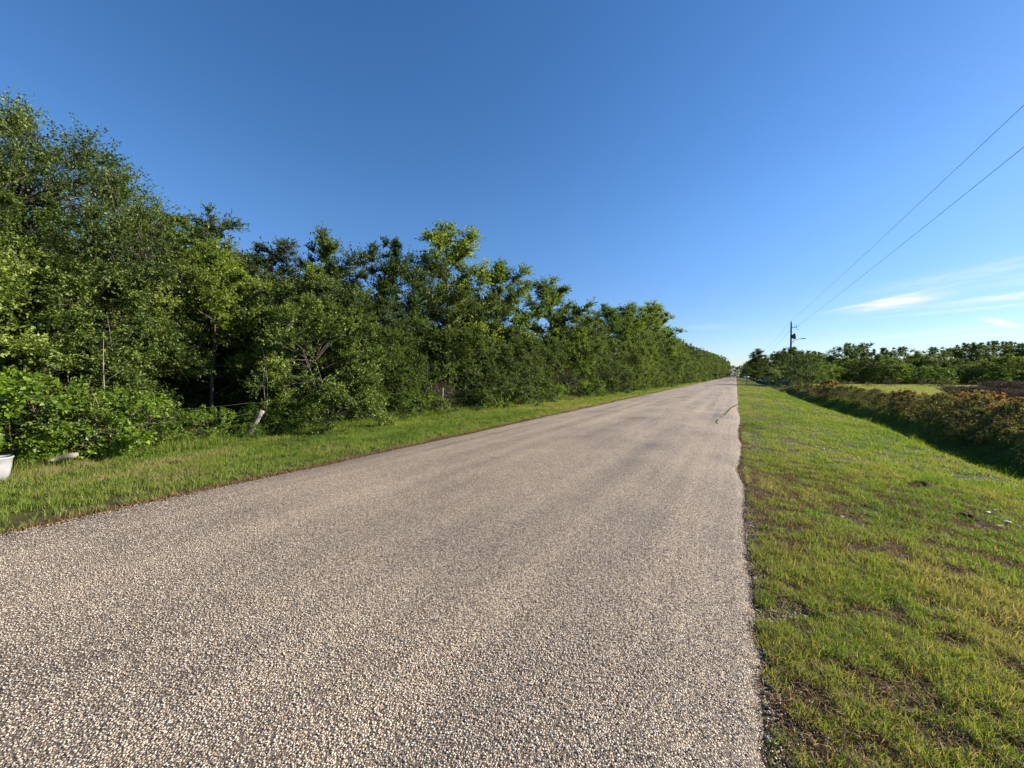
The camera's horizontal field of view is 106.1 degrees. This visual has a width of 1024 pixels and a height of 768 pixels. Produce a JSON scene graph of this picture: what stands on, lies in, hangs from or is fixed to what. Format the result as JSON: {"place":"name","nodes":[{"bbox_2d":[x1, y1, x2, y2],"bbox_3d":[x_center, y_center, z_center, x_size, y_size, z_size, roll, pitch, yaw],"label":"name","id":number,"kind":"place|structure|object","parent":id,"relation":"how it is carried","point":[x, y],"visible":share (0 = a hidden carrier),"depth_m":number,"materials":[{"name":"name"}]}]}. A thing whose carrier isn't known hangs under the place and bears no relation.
{"place":"outdoors","nodes":[
{"label":"outdoors","id":0,"kind":"place"},
{"bbox_2d":[11,395,577,472],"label":"tall dry grass","id":1,"kind":"structure","parent":0,"point":[189,445],"depth_m":8.79,"materials":[{"name":"green plant"}]},
{"bbox_2d":[0,379,709,533],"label":"verge grass","id":2,"kind":"structure","parent":0,"point":[417,427],"depth_m":7.07,"materials":[{"name":"green plant"}]},
{"bbox_2d":[0,376,764,767],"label":"road","id":3,"kind":"structure","parent":0,"point":[682,434],"depth_m":2.35,"materials":[{"name":"grey asphalt"}]},
{"bbox_2d":[0,463,763,767],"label":"road chippings","id":4,"kind":"object","parent":3,"relation":"on","point":[303,712],"visible":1,"depth_m":2.19,"materials":[{"name":"stone"}]},
{"bbox_2d":[0,375,1023,767],"bbox_3d":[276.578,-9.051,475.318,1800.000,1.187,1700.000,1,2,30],"label":"ground","id":5,"kind":"structure","parent":0,"point":[30,513],"depth_m":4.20,"materials":[{"name":"green plant"}]},
{"bbox_2d":[0,455,13,480],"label":"bucket","id":6,"kind":"object","parent":5,"relation":"on","point":[6,461],"visible":0.95,"depth_m":5.80,"materials":[{"name":"white plastic"}]},
{"bbox_2d":[0,216,110,451],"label":"tree","id":7,"kind":"object","parent":5,"relation":"on","point":[5,243],"visible":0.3,"depth_m":7.10,"materials":[{"name":"green plant"}]},
{"bbox_2d":[0,247,121,460],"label":"leafy shrub","id":8,"kind":"object","parent":5,"relation":"on","point":[37,350],"visible":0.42,"depth_m":7.13,"materials":[{"name":"green plant"}]},
{"bbox_2d":[0,365,153,474],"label":"broadleaf vine","id":9,"kind":"object","parent":5,"relation":"on","point":[9,387],"visible":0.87,"depth_m":6.65,"materials":[{"name":"green plant"}]},
{"bbox_2d":[0,247,201,455],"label":"leafy shrub","id":10,"kind":"object","parent":5,"relation":"on","point":[129,377],"visible":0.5,"depth_m":8.08,"materials":[{"name":"green plant"}]},
{"bbox_2d":[0,187,218,442],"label":"tree","id":11,"kind":"object","parent":5,"relation":"on","point":[69,224],"visible":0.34,"depth_m":8.31,"materials":[{"name":"green plant"}]},
{"bbox_2d":[0,387,219,465],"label":"ground vine","id":12,"kind":"object","parent":5,"relation":"on","point":[136,404],"visible":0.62,"depth_m":7.70,"materials":[{"name":"green plant"}]},
{"bbox_2d":[0,85,220,398],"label":"live oak tree","id":13,"kind":"object","parent":5,"relation":"on","point":[15,168],"visible":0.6,"depth_m":9.20,"materials":[{"name":"green plant"}]},
{"bbox_2d":[41,215,237,418],"bbox_3d":[-14.285,-2.274,14.022,8.061,7.639,6.183,0,1,-15],"label":"tree","id":14,"kind":"object","parent":5,"relation":"on","point":[90,233],"depth_m":13.42,"materials":[{"name":"green plant"}]},
{"bbox_2d":[56,208,257,421],"bbox_3d":[-11.854,-2.186,12.898,5.622,7.436,5.848,-1,1,-23],"label":"tree","id":15,"kind":"object","parent":5,"relation":"on","point":[196,230],"visible":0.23,"depth_m":12.45,"materials":[{"name":"green plant"}]},
{"bbox_2d":[84,308,235,404],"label":"broadleaf tree","id":16,"kind":"object","parent":5,"relation":"on","point":[218,347],"visible":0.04,"depth_m":13.89,"materials":[{"name":"green plant"}]},
{"bbox_2d":[133,351,216,420],"bbox_3d":[-10.861,0.220,12.411,2.400,2.541,2.057,0,1,16],"label":"leafy shrub","id":17,"kind":"object","parent":5,"relation":"on","point":[192,404],"visible":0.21,"depth_m":12.25,"materials":[{"name":"green plant"}]},
{"bbox_2d":[124,408,232,446],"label":"ground vine","id":18,"kind":"object","parent":5,"relation":"on","point":[180,411],"visible":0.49,"depth_m":8.99,"materials":[{"name":"green plant"}]},
{"bbox_2d":[115,236,274,426],"bbox_3d":[-9.420,-1.552,11.820,3.783,5.834,4.005,1,2,35],"label":"sweetgum tree","id":19,"kind":"object","parent":5,"relation":"on","point":[219,263],"visible":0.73,"depth_m":11.46,"materials":[{"name":"green plant"}]},
{"bbox_2d":[172,406,248,443],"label":"ground vine","id":20,"kind":"object","parent":5,"relation":"on","point":[230,415],"visible":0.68,"depth_m":9.53,"materials":[{"name":"green plant"}]},
{"bbox_2d":[147,199,281,415],"bbox_3d":[-10.871,-2.658,13.789,4.681,7.973,4.582,-1,2,-27],"label":"slender oak tree","id":21,"kind":"object","parent":5,"relation":"on","point":[226,224],"visible":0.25,"depth_m":14.15,"materials":[{"name":"green plant"}]},
{"bbox_2d":[168,257,289,409],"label":"tree","id":22,"kind":"object","parent":5,"relation":"on","point":[254,296],"visible":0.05,"depth_m":15.88,"materials":[{"name":"green plant"}]},
{"bbox_2d":[230,421,266,440],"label":"ground vine","id":23,"kind":"object","parent":5,"relation":"on","point":[245,426],"visible":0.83,"depth_m":9.70,"materials":[{"name":"green plant"}]},
{"bbox_2d":[217,408,290,435],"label":"ground vine","id":24,"kind":"object","parent":5,"relation":"on","point":[247,416],"visible":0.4,"depth_m":10.44,"materials":[{"name":"green plant"}]},
{"bbox_2d":[214,251,300,406],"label":"tree","id":25,"kind":"object","parent":5,"relation":"on","point":[276,271],"visible":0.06,"depth_m":19.72,"materials":[{"name":"green plant"}]},
{"bbox_2d":[229,235,310,394],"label":"slender oak tree","id":26,"kind":"object","parent":5,"relation":"on","point":[280,257],"visible":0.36,"depth_m":14.70,"materials":[{"name":"green plant"}]},
{"bbox_2d":[230,398,311,434],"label":"ground vine","id":27,"kind":"object","parent":5,"relation":"on","point":[247,408],"visible":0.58,"depth_m":10.58,"materials":[{"name":"green plant"}]},
{"bbox_2d":[245,394,331,433],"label":"ground vine","id":28,"kind":"object","parent":5,"relation":"on","point":[298,412],"visible":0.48,"depth_m":10.91,"materials":[{"name":"green plant"}]},
{"bbox_2d":[217,259,375,421],"bbox_3d":[-7.172,-1.398,13.832,6.063,5.991,5.019,1,2,38],"label":"tree","id":29,"kind":"object","parent":5,"relation":"on","point":[288,289],"visible":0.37,"depth_m":12.79,"materials":[{"name":"green plant"}]},
{"bbox_2d":[284,397,344,429],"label":"ground vine","id":30,"kind":"object","parent":5,"relation":"on","point":[322,407],"visible":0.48,"depth_m":11.80,"materials":[{"name":"green plant"}]},
{"bbox_2d":[236,299,399,436],"bbox_3d":[-5.816,-0.465,12.414,4.353,4.518,5.238,0,1,-13],"label":"leafy shrub","id":31,"kind":"object","parent":5,"relation":"on","point":[317,317],"visible":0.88,"depth_m":11.29,"materials":[{"name":"green plant"}]},
{"bbox_2d":[248,310,396,424],"bbox_3d":[-6.421,-0.452,14.381,4.879,4.668,5.702,0,1,7],"label":"leafy shrub","id":32,"kind":"object","parent":5,"relation":"on","point":[344,377],"visible":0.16,"depth_m":12.82,"materials":[{"name":"green plant"}]},
{"bbox_2d":[299,221,360,387],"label":"vine covered tree","id":33,"kind":"object","parent":5,"relation":"on","point":[327,246],"visible":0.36,"depth_m":15.46,"materials":[{"name":"green plant"}]},
{"bbox_2d":[261,271,408,416],"bbox_3d":[-6.537,-1.392,14.831,6.046,5.729,4.637,1,2,30],"label":"tree","id":34,"kind":"object","parent":5,"relation":"on","point":[370,305],"visible":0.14,"depth_m":13.79,"materials":[{"name":"green plant"}]},
{"bbox_2d":[346,391,418,420],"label":"ground vine","id":35,"kind":"object","parent":5,"relation":"on","point":[396,407],"visible":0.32,"depth_m":13.72,"materials":[{"name":"green plant"}]},
{"bbox_2d":[339,339,427,418],"bbox_3d":[-4.930,-0.109,14.284,3.491,3.362,2.992,0,1,1],"label":"leafy shrub","id":36,"kind":"object","parent":5,"relation":"on","point":[394,355],"visible":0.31,"depth_m":13.82,"materials":[{"name":"green plant"}]},
{"bbox_2d":[336,279,433,414],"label":"tree","id":37,"kind":"object","parent":5,"relation":"on","point":[386,303],"visible":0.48,"depth_m":14.99,"materials":[{"name":"green plant"}]},
{"bbox_2d":[300,235,480,408],"bbox_3d":[-5.553,-2.666,17.384,8.793,8.138,6.575,0,1,-10],"label":"tree","id":38,"kind":"object","parent":5,"relation":"on","point":[394,269],"visible":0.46,"depth_m":16.56,"materials":[{"name":"green plant"}]},
{"bbox_2d":[380,316,471,414],"bbox_3d":[-4.093,-0.681,17.282,4.164,4.709,5.010,0,1,14],"label":"leafy shrub","id":39,"kind":"object","parent":5,"relation":"on","point":[432,344],"visible":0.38,"depth_m":16.58,"materials":[{"name":"green plant"}]},
{"bbox_2d":[403,393,453,416],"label":"ground vine","id":40,"kind":"object","parent":5,"relation":"on","point":[429,398],"visible":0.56,"depth_m":15.32,"materials":[{"name":"green plant"}]},
{"bbox_2d":[414,381,458,412],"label":"bare brown shrub","id":41,"kind":"object","parent":5,"relation":"on","point":[448,391],"visible":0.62,"depth_m":16.07,"materials":[{"name":"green plant"}]},
{"bbox_2d":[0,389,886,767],"bbox_3d":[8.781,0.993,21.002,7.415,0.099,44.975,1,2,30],"label":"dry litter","id":42,"kind":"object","parent":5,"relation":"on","point":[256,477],"visible":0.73,"depth_m":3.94,"materials":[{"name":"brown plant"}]},
{"bbox_2d":[386,219,504,406],"bbox_3d":[-3.081,-3.404,18.945,5.464,9.150,5.966,-1,2,-39],"label":"sweetgum tree","id":43,"kind":"object","parent":5,"relation":"on","point":[459,250],"visible":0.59,"depth_m":17.95,"materials":[{"name":"green plant"}]},
{"bbox_2d":[418,325,517,411],"bbox_3d":[-2.320,-0.549,18.354,5.483,4.637,4.691,0,1,-11],"label":"leafy shrub","id":44,"kind":"object","parent":5,"relation":"on","point":[469,360],"visible":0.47,"depth_m":17.73,"materials":[{"name":"green plant"}]},
{"bbox_2d":[420,284,529,404],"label":"tree","id":45,"kind":"object","parent":5,"relation":"on","point":[497,312],"visible":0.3,"depth_m":19.74,"materials":[{"name":"green plant"}]},
{"bbox_2d":[442,336,514,404],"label":"leafy shrub","id":46,"kind":"object","parent":5,"relation":"on","point":[497,363],"visible":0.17,"depth_m":19.67,"materials":[{"name":"green plant"}]},
{"bbox_2d":[459,387,510,408],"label":"ground vine","id":47,"kind":"object","parent":5,"relation":"on","point":[487,389],"visible":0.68,"depth_m":18.09,"materials":[{"name":"green plant"}]},
{"bbox_2d":[467,328,543,407],"bbox_3d":[-0.498,-0.704,20.738,4.353,4.602,5.238,0,1,-2],"label":"leafy shrub","id":48,"kind":"object","parent":5,"relation":"on","point":[523,353],"visible":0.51,"depth_m":19.92,"materials":[{"name":"green plant"}]},
{"bbox_2d":[468,255,548,400],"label":"sweetgum tree","id":49,"kind":"object","parent":5,"relation":"on","point":[501,277],"visible":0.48,"depth_m":21.56,"materials":[{"name":"green plant"}]},
{"bbox_2d":[496,341,555,403],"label":"leafy shrub","id":50,"kind":"object","parent":5,"relation":"on","point":[542,378],"visible":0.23,"depth_m":21.96,"materials":[{"name":"green plant"}]},
{"bbox_2d":[504,330,575,400],"bbox_3d":[1.117,-0.914,24.465,5.466,4.920,4.542,-1,2,-36],"label":"leafy shrub","id":51,"kind":"object","parent":5,"relation":"on","point":[548,343],"visible":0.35,"depth_m":24.00,"materials":[{"name":"green plant"}]},
{"bbox_2d":[535,382,568,401],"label":"ground vine","id":52,"kind":"object","parent":5,"relation":"on","point":[557,397],"visible":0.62,"depth_m":22.98,"materials":[{"name":"green plant"}]},
{"bbox_2d":[508,274,605,384],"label":"sweetgum tree","id":53,"kind":"object","parent":5,"relation":"on","point":[550,293],"visible":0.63,"depth_m":28.07,"materials":[{"name":"green plant"}]},
{"bbox_2d":[540,324,606,397],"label":"leafy shrub","id":54,"kind":"object","parent":5,"relation":"on","point":[572,347],"visible":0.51,"depth_m":27.12,"materials":[{"name":"green plant"}]},
{"bbox_2d":[532,304,621,394],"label":"tree","id":55,"kind":"object","parent":5,"relation":"on","point":[592,332],"visible":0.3,"depth_m":29.02,"materials":[{"name":"green plant"}]},
{"bbox_2d":[547,338,615,394],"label":"leafy shrub","id":56,"kind":"object","parent":5,"relation":"on","point":[606,372],"visible":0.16,"depth_m":29.69,"materials":[{"name":"green plant"}]},
{"bbox_2d":[577,379,608,397],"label":"ground vine","id":57,"kind":"object","parent":5,"relation":"on","point":[600,388],"visible":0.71,"depth_m":27.96,"materials":[{"name":"green plant"}]},
{"bbox_2d":[566,329,634,394],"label":"leafy shrub","id":58,"kind":"object","parent":5,"relation":"on","point":[611,344],"visible":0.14,"depth_m":31.89,"materials":[{"name":"green plant"}]},
{"bbox_2d":[590,302,632,365],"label":"sweetgum tree","id":59,"kind":"object","parent":5,"relation":"on","point":[605,312],"visible":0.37,"depth_m":37.10,"materials":[{"name":"green plant"}]},
{"bbox_2d":[587,337,638,391],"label":"leafy shrub","id":60,"kind":"object","parent":5,"relation":"on","point":[622,350],"visible":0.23,"depth_m":34.44,"materials":[{"name":"green plant"}]},
{"bbox_2d":[602,309,656,390],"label":"tree","id":61,"kind":"object","parent":5,"relation":"on","point":[633,324],"visible":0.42,"depth_m":39.32,"materials":[{"name":"green plant"}]},
{"bbox_2d":[606,340,654,391],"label":"leafy shrub","id":62,"kind":"object","parent":5,"relation":"on","point":[642,370],"visible":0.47,"depth_m":36.66,"materials":[{"name":"green plant"}]},
{"bbox_2d":[606,301,663,363],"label":"sweetgum tree","id":63,"kind":"object","parent":5,"relation":"on","point":[632,306],"visible":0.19,"depth_m":44.54,"materials":[{"name":"green plant"}]},
{"bbox_2d":[619,352,665,389],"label":"leafy shrub","id":64,"kind":"object","parent":5,"relation":"on","point":[653,374],"visible":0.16,"depth_m":39.77,"materials":[{"name":"green plant"}]},
{"bbox_2d":[624,341,669,388],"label":"leafy shrub","id":65,"kind":"object","parent":5,"relation":"on","point":[654,353],"visible":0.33,"depth_m":43.56,"materials":[{"name":"green plant"}]},
{"bbox_2d":[623,327,671,386],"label":"tree","id":66,"kind":"object","parent":5,"relation":"on","point":[656,340],"visible":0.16,"depth_m":47.39,"materials":[{"name":"green plant"}]},
{"bbox_2d":[621,299,687,365],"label":"sweetgum tree","id":67,"kind":"object","parent":5,"relation":"on","point":[663,319],"visible":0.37,"depth_m":52.90,"materials":[{"name":"green plant"}]},
{"bbox_2d":[646,348,678,387],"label":"leafy shrub","id":68,"kind":"object","parent":5,"relation":"on","point":[663,353],"visible":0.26,"depth_m":46.60,"materials":[{"name":"green plant"}]},
{"bbox_2d":[763,346,820,385],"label":"broadleaf tree","id":69,"kind":"object","parent":5,"relation":"on","point":[792,351],"visible":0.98,"depth_m":58.48,"materials":[{"name":"green plant"}]},
{"bbox_2d":[784,350,829,384],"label":"broadleaf tree","id":70,"kind":"object","parent":5,"relation":"on","point":[815,359],"visible":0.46,"depth_m":61.14,"materials":[{"name":"green plant"}]},
{"bbox_2d":[808,362,841,380],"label":"bright bush","id":71,"kind":"object","parent":5,"relation":"on","point":[832,367],"visible":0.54,"depth_m":77.13,"materials":[{"name":"green plant"}]},
{"bbox_2d":[825,342,868,380],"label":"broadleaf tree","id":72,"kind":"object","parent":5,"relation":"on","point":[846,348],"visible":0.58,"depth_m":91.05,"materials":[{"name":"green plant"}]},
{"bbox_2d":[824,357,871,381],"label":"broadleaf tree","id":73,"kind":"object","parent":5,"relation":"on","point":[838,363],"visible":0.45,"depth_m":83.46,"materials":[{"name":"green plant"}]},
{"bbox_2d":[840,357,890,383],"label":"broadleaf tree","id":74,"kind":"object","parent":5,"relation":"on","point":[858,360],"visible":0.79,"depth_m":78.87,"materials":[{"name":"green plant"}]},
{"bbox_2d":[849,354,907,383],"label":"broadleaf tree","id":75,"kind":"object","parent":5,"relation":"on","point":[879,358],"visible":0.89,"depth_m":76.61,"materials":[{"name":"green plant"}]},
{"bbox_2d":[747,459,1023,767],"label":"dead thatch","id":76,"kind":"object","parent":5,"relation":"on","point":[893,548],"visible":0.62,"depth_m":2.53,"materials":[{"name":"plant"}]},
{"bbox_2d":[874,361,917,383],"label":"bright bush","id":77,"kind":"object","parent":5,"relation":"on","point":[911,377],"visible":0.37,"depth_m":77.38,"materials":[{"name":"green plant"}]},
{"bbox_2d":[887,346,926,376],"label":"broadleaf tree","id":78,"kind":"object","parent":5,"relation":"on","point":[902,349],"visible":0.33,"depth_m":90.98,"materials":[{"name":"green plant"}]},
{"bbox_2d":[886,389,927,409],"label":"red tipped bramble","id":79,"kind":"object","parent":5,"relation":"on","point":[904,393],"visible":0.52,"depth_m":19.89,"materials":[{"name":"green plant"}]},
{"bbox_2d":[791,393,1023,480],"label":"ditch weeds","id":80,"kind":"object","parent":5,"relation":"on","point":[910,435],"visible":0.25,"depth_m":15.02,"materials":[{"name":"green plant"}]},
{"bbox_2d":[887,394,934,413],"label":"bramble bush","id":81,"kind":"object","parent":5,"relation":"on","point":[907,397],"visible":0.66,"depth_m":18.97,"materials":[{"name":"green plant"}]},
{"bbox_2d":[907,355,952,382],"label":"broadleaf tree","id":82,"kind":"object","parent":5,"relation":"on","point":[929,360],"visible":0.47,"depth_m":84.84,"materials":[{"name":"green plant"}]},
{"bbox_2d":[901,391,967,424],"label":"bramble bush","id":83,"kind":"object","parent":5,"relation":"on","point":[938,396],"visible":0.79,"depth_m":15.98,"materials":[{"name":"green plant"}]},
{"bbox_2d":[912,365,958,384],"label":"bright bush","id":84,"kind":"object","parent":5,"relation":"on","point":[932,368],"visible":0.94,"depth_m":75.50,"materials":[{"name":"green plant"}]},
{"bbox_2d":[912,346,958,382],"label":"broadleaf tree","id":85,"kind":"object","parent":5,"relation":"on","point":[944,353],"visible":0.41,"depth_m":88.15,"materials":[{"name":"green plant"}]},
{"bbox_2d":[929,399,994,423],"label":"bramble bush","id":86,"kind":"object","parent":5,"relation":"on","point":[935,419],"visible":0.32,"depth_m":15.05,"materials":[{"name":"green plant"}]},
{"bbox_2d":[936,342,991,377],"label":"broadleaf tree","id":87,"kind":"object","parent":5,"relation":"on","point":[957,353],"visible":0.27,"depth_m":93.43,"materials":[{"name":"green plant"}]},
{"bbox_2d":[935,384,997,409],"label":"dry weed clump","id":88,"kind":"object","parent":5,"relation":"on","point":[947,389],"visible":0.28,"depth_m":17.46,"materials":[{"name":"brown plant"}]},
{"bbox_2d":[950,365,984,382],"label":"bush","id":89,"kind":"object","parent":5,"relation":"on","point":[958,370],"visible":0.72,"depth_m":79.00,"materials":[{"name":"green plant"}]},
{"bbox_2d":[938,407,1016,443],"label":"bramble bush","id":90,"kind":"object","parent":5,"relation":"on","point":[976,412],"visible":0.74,"depth_m":13.19,"materials":[{"name":"green plant"}]},
{"bbox_2d":[935,392,1019,429],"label":"bramble bush","id":91,"kind":"object","parent":5,"relation":"on","point":[975,399],"visible":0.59,"depth_m":14.00,"materials":[{"name":"green plant"}]},
{"bbox_2d":[958,342,997,381],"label":"open crowned tree","id":92,"kind":"object","parent":5,"relation":"on","point":[973,347],"visible":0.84,"depth_m":89.57,"materials":[{"name":"green plant"}]},
{"bbox_2d":[951,389,1009,419],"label":"red tipped bramble","id":93,"kind":"object","parent":5,"relation":"on","point":[999,397],"visible":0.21,"depth_m":15.05,"materials":[{"name":"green plant"}]},
{"bbox_2d":[953,361,1013,382],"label":"broadleaf tree","id":94,"kind":"object","parent":5,"relation":"on","point":[985,364],"visible":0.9,"depth_m":76.44,"materials":[{"name":"green plant"}]},
{"bbox_2d":[963,365,1012,384],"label":"bright bush","id":95,"kind":"object","parent":5,"relation":"on","point":[998,369],"visible":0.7,"depth_m":75.88,"materials":[{"name":"green plant"}]},
{"bbox_2d":[967,340,1023,375],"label":"broadleaf tree","id":96,"kind":"object","parent":5,"relation":"on","point":[993,344],"visible":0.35,"depth_m":92.37,"materials":[{"name":"green plant"}]},
{"bbox_2d":[973,380,1023,396],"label":"dry weed clump","id":97,"kind":"object","parent":5,"relation":"on","point":[997,384],"visible":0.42,"depth_m":18.92,"materials":[{"name":"brown plant"}]},
{"bbox_2d":[978,353,1023,381],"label":"broadleaf tree","id":98,"kind":"object","parent":5,"relation":"on","point":[1010,357],"visible":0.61,"depth_m":76.70,"materials":[{"name":"green plant"}]},
{"bbox_2d":[979,396,1023,431],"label":"red tipped bramble","id":99,"kind":"object","parent":5,"relation":"on","point":[1020,399],"visible":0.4,"depth_m":12.78,"materials":[{"name":"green plant"}]},
{"bbox_2d":[979,400,1023,440],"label":"bramble bush","id":100,"kind":"object","parent":5,"relation":"on","point":[1002,407],"visible":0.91,"depth_m":12.12,"materials":[{"name":"green plant"}]},
{"bbox_2d":[997,426,1023,463],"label":"bramble bush","id":101,"kind":"object","parent":5,"relation":"on","point":[1018,434],"visible":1,"depth_m":9.90,"materials":[{"name":"green plant"}]},
{"bbox_2d":[0,0,1023,374],"label":"sky","id":102,"kind":"structure","parent":0,"point":[723,164],"materials":[{"name":"blue"}]},
{"bbox_2d":[739,431,875,767],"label":"verge gravel","id":103,"kind":"structure","parent":0,"point":[770,720],"depth_m":1.97,"materials":[{"name":"grey gravel"}]},
{"bbox_2d":[794,384,1023,419],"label":"field grass","id":104,"kind":"structure","parent":0,"point":[904,386],"depth_m":53.26,"materials":[{"name":"green plant"}]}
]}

